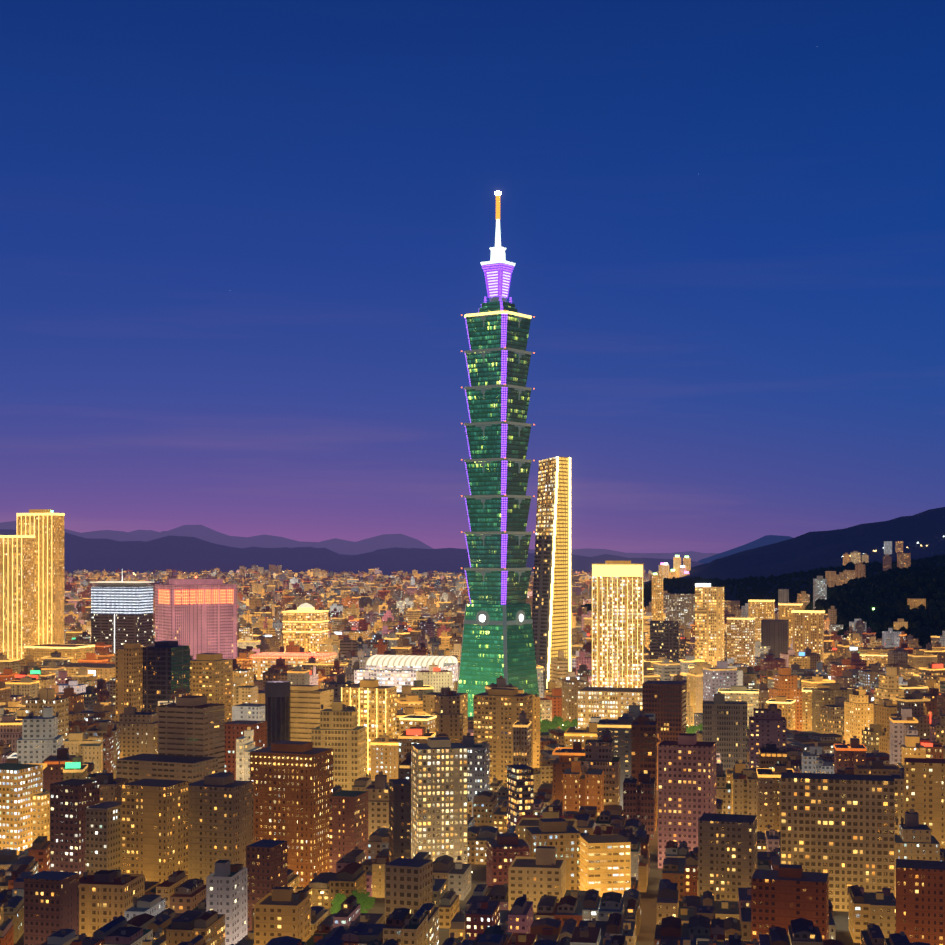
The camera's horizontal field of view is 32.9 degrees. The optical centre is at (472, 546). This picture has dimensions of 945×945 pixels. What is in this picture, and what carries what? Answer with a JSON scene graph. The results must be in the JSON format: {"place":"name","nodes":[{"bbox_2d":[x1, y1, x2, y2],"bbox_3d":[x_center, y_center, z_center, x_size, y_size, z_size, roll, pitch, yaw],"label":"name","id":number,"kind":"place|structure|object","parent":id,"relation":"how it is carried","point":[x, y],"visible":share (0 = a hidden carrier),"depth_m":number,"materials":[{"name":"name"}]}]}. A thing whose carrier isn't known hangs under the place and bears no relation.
{"place":"outdoors","nodes":[
{"label":"outdoors","id":0,"kind":"place"},
{"bbox_2d":[0,529,702,575],"bbox_3d":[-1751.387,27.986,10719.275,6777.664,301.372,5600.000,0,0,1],"label":"ridge","id":1,"kind":"structure","parent":0,"point":[184,554],"depth_m":9494.43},
{"bbox_2d":[0,521,712,561],"bbox_3d":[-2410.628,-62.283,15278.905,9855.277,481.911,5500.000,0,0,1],"label":"ridge","id":2,"kind":"structure","parent":0,"point":[336,545],"depth_m":14511.73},
{"bbox_2d":[14,553,860,944],"bbox_3d":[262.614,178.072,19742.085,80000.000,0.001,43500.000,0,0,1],"label":"ground","id":3,"kind":"structure","parent":0,"point":[646,935],"depth_m":787.30,"materials":[{"name":"grey"}]},
{"bbox_2d":[330,902,342,913],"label":"tree","id":4,"kind":"object","parent":3,"relation":"on","point":[333,909],"visible":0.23,"depth_m":757.95,"materials":[{"name":"green plant"}]},
{"bbox_2d":[331,893,346,907],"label":"tree","id":5,"kind":"object","parent":3,"relation":"on","point":[338,899],"visible":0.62,"depth_m":759.61,"materials":[{"name":"green plant"}]},
{"bbox_2d":[348,890,374,908],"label":"tree","id":6,"kind":"object","parent":3,"relation":"on","point":[366,901],"visible":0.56,"depth_m":760.11,"materials":[{"name":"green plant"}]},
{"bbox_2d":[360,907,368,913],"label":"tree","id":7,"kind":"object","parent":3,"relation":"on","point":[362,910],"visible":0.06,"depth_m":738.31,"materials":[{"name":"green plant"}]},
{"bbox_2d":[0,567,944,944],"bbox_3d":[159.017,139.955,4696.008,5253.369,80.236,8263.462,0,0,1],"label":"city blocks","id":8,"kind":"structure","parent":3,"relation":"on","point":[596,775],"depth_m":1040.46,"materials":[{"name":"brown concrete"}]},
{"bbox_2d":[0,509,944,944],"bbox_3d":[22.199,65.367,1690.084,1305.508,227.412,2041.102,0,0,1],"label":"buildings","id":9,"kind":"structure","parent":3,"relation":"on","point":[188,809],"depth_m":877.88,"materials":[{"name":"beige concrete"}]},
{"bbox_2d":[457,191,541,721],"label":"skyscraper","id":10,"kind":"structure","parent":3,"relation":"on","point":[497,639],"depth_m":1476.60,"materials":[{"name":"green glass"}]},
{"bbox_2d":[133,536,943,633],"bbox_3d":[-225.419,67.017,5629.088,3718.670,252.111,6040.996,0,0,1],"label":"hillside buildings","id":11,"kind":"structure","parent":3,"relation":"on","point":[820,583],"depth_m":3645.79,"materials":[{"name":"grey concrete"}]},
{"bbox_2d":[540,722,547,728],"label":"tree","id":12,"kind":"object","parent":3,"relation":"on","point":[542,725],"visible":0.4,"depth_m":1491.77,"materials":[{"name":"green plant"}]},
{"bbox_2d":[540,727,548,731],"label":"tree","id":13,"kind":"object","parent":3,"relation":"on","point":[543,729],"visible":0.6,"depth_m":1462.24,"materials":[{"name":"green plant"}]},
{"bbox_2d":[545,720,554,728],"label":"tree","id":14,"kind":"object","parent":3,"relation":"on","point":[550,725],"visible":0.69,"depth_m":1500.57,"materials":[{"name":"green plant"}]},
{"bbox_2d":[532,456,570,687],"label":"skyscraper","id":15,"kind":"structure","parent":3,"relation":"on","point":[551,613],"depth_m":1746.01,"materials":[{"name":"gold"}]},
{"bbox_2d":[579,554,944,647],"bbox_3d":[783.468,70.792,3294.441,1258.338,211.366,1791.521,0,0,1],"label":"forested hillside","id":16,"kind":"structure","parent":3,"relation":"on","point":[872,588],"depth_m":2842.71,"materials":[{"name":"green plant"}]},
{"bbox_2d":[580,560,944,608],"bbox_3d":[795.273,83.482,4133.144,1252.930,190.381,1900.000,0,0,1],"label":"trees","id":17,"kind":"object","parent":3,"relation":"on","point":[731,597],"visible":0.02,"depth_m":3716.27,"materials":[{"name":"black plant"}]},
{"bbox_2d":[0,0,944,552],"label":"sky","id":18,"kind":"structure","parent":0,"point":[244,243],"materials":[{"name":"blue"}]},
{"bbox_2d":[698,535,792,563],"bbox_3d":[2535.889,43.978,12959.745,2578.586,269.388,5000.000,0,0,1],"label":"peak","id":19,"kind":"structure","parent":0,"point":[765,540],"depth_m":12750.67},
{"bbox_2d":[644,507,944,583],"bbox_3d":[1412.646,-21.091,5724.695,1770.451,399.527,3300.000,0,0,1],"label":"hills","id":20,"kind":"structure","parent":0,"point":[808,551],"depth_m":5273.55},
{"bbox_2d":[814,574,944,643],"bbox_3d":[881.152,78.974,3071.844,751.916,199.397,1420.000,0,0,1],"label":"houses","id":21,"kind":"structure","parent":0,"point":[929,595],"depth_m":2716.68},
{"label":"boulevard","id":22,"kind":"object","parent":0,"visible":0},
{"bbox_2d":[552,720,558,727],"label":"tree","id":23,"kind":"object","parent":22,"relation":"on","point":[555,723],"visible":0.73,"depth_m":1519.04,"materials":[{"name":"green plant"}]},
{"bbox_2d":[552,715,562,726],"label":"tree","id":24,"kind":"object","parent":22,"relation":"on","point":[559,720],"visible":0.71,"depth_m":1535.49,"materials":[{"name":"green plant"}]},
{"bbox_2d":[569,719,577,726],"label":"tree","id":25,"kind":"object","parent":22,"relation":"on","point":[574,722],"visible":0.81,"depth_m":1514.41,"materials":[{"name":"green plant"}]},
{"bbox_2d":[686,726,695,732],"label":"tree","id":26,"kind":"object","parent":22,"relation":"on","point":[690,729],"visible":0.96,"depth_m":1488.20,"materials":[{"name":"green plant"}]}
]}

